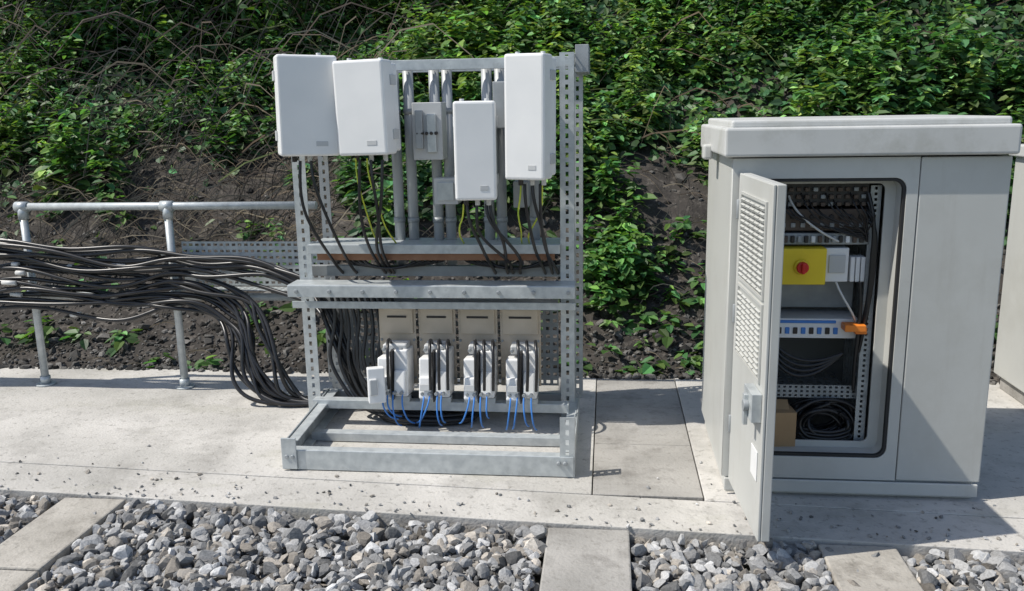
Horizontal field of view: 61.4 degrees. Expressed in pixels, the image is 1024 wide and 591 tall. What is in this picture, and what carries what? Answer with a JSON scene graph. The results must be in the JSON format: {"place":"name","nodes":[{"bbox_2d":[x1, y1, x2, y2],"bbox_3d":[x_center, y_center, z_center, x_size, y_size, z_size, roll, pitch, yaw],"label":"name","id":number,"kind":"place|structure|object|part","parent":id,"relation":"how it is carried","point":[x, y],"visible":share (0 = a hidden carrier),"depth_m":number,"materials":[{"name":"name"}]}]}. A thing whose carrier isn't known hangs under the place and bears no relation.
{"place":"outdoors","nodes":[
{"label":"outdoors","id":0,"kind":"place"},
{"bbox_2d":[0,498,125,590],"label":"concrete trough lid","id":1,"kind":"object","parent":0,"point":[39,546],"visible":0.79,"depth_m":3.62,"materials":[{"name":"grey concrete"}]},
{"bbox_2d":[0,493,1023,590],"bbox_3d":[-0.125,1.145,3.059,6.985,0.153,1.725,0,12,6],"label":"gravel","id":2,"kind":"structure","parent":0,"point":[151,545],"depth_m":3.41,"materials":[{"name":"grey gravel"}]},
{"bbox_2d":[122,392,953,590],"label":"ground","id":3,"kind":"structure","parent":0,"point":[538,577],"depth_m":3.46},
{"bbox_2d":[0,367,1023,565],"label":"concrete pad","id":4,"kind":"object","parent":3,"relation":"on","point":[215,428],"visible":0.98,"depth_m":4.22,"materials":[{"name":"grey concrete"}]},
{"bbox_2d":[13,201,317,389],"bbox_3d":[-2.154,0.013,5.449,1.970,1.223,0.120,0,12,6],"label":"handrail","id":5,"kind":"object","parent":4,"relation":"on","point":[23,209],"visible":0.63,"depth_m":5.37,"materials":[{"name":"metal"}]},
{"bbox_2d":[272,44,589,477],"bbox_3d":[-0.420,-0.263,4.554,1.630,2.040,1.258,0,12,6],"label":"equipment rack","id":6,"kind":"object","parent":4,"relation":"on","point":[327,105],"visible":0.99,"depth_m":4.62,"materials":[{"name":"metal"}]},
{"bbox_2d":[0,237,366,406],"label":"cable bundle","id":7,"kind":"object","parent":6,"relation":"attached to","point":[265,389],"visible":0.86,"depth_m":5.28,"materials":[{"name":"black rubber"}]},
{"bbox_2d":[177,241,331,290],"bbox_3d":[-1.606,-0.182,5.346,0.960,0.290,0.120,0,12,6],"label":"perforated cable tray","id":8,"kind":"object","parent":6,"relation":"attached to","point":[255,248],"visible":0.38,"depth_m":5.39,"materials":[{"name":"metal"}]},
{"bbox_2d":[0,435,1023,549],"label":"stray chippings","id":9,"kind":"object","parent":4,"relation":"on","point":[88,471],"visible":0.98,"depth_m":3.81,"materials":[{"name":"stone"}]},
{"bbox_2d":[701,115,1022,541],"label":"equipment cabinet","id":10,"kind":"object","parent":4,"relation":"on","point":[853,272],"visible":1,"depth_m":3.69,"materials":[{"name":"grey metal"}]},
{"bbox_3d":[0.939,0.218,3.451,0.105,1.365,0.581,0,12,3],"label":"door","id":11,"kind":"part","parent":10,"relation":"part of","materials":[{"name":"grey paint"}]},
{"bbox_2d":[994,144,1023,404],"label":"electrical cabinet","id":12,"kind":"object","parent":4,"relation":"on","point":[1009,363],"visible":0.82,"depth_m":5.03,"materials":[{"name":"grey metal"}]},
{"bbox_2d":[0,0,1023,391],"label":"earth bank","id":13,"kind":"structure","parent":3,"relation":"on","point":[684,204],"depth_m":6.91,"materials":[{"name":"soil"}]},
{"bbox_2d":[0,92,1012,384],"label":"bank rubble","id":14,"kind":"object","parent":13,"relation":"on","point":[208,338],"visible":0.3,"depth_m":6.29,"materials":[{"name":"stone"}]},
{"bbox_2d":[0,0,1023,375],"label":"nettle undergrowth","id":15,"kind":"object","parent":13,"relation":"on","point":[618,262],"visible":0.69,"depth_m":7.79,"materials":[{"name":"green plant"}]},
{"bbox_2d":[0,0,1023,263],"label":"ivy ground cover","id":16,"kind":"object","parent":13,"relation":"on","point":[934,18],"visible":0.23,"depth_m":7.89,"materials":[{"name":"green plant"}]},
{"bbox_2d":[0,0,1023,378],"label":"dry brambles","id":17,"kind":"object","parent":13,"relation":"on","point":[256,170],"visible":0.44,"depth_m":7.72,"materials":[{"name":"brown plant"}]},
{"bbox_2d":[539,528,631,590],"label":"concrete trough lid","id":18,"kind":"object","parent":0,"point":[587,559],"visible":1,"depth_m":3.36,"materials":[{"name":"grey concrete"}]},
{"bbox_2d":[818,544,923,590],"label":"concrete trough lid","id":19,"kind":"object","parent":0,"point":[887,569],"visible":0.78,"depth_m":3.27,"materials":[{"name":"grey concrete"}]},
{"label":"hillside","id":20,"kind":"structure","parent":0,"visible":0},
{"bbox_2d":[88,0,207,23],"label":"shrub","id":21,"kind":"object","parent":20,"relation":"on","point":[203,1],"visible":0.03,"depth_m":9.54,"materials":[{"name":"green plant"}]},
{"bbox_2d":[197,0,370,49],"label":"shrub","id":22,"kind":"object","parent":20,"relation":"on","point":[271,7],"visible":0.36,"depth_m":9.12,"materials":[{"name":"green plant"}]}
]}

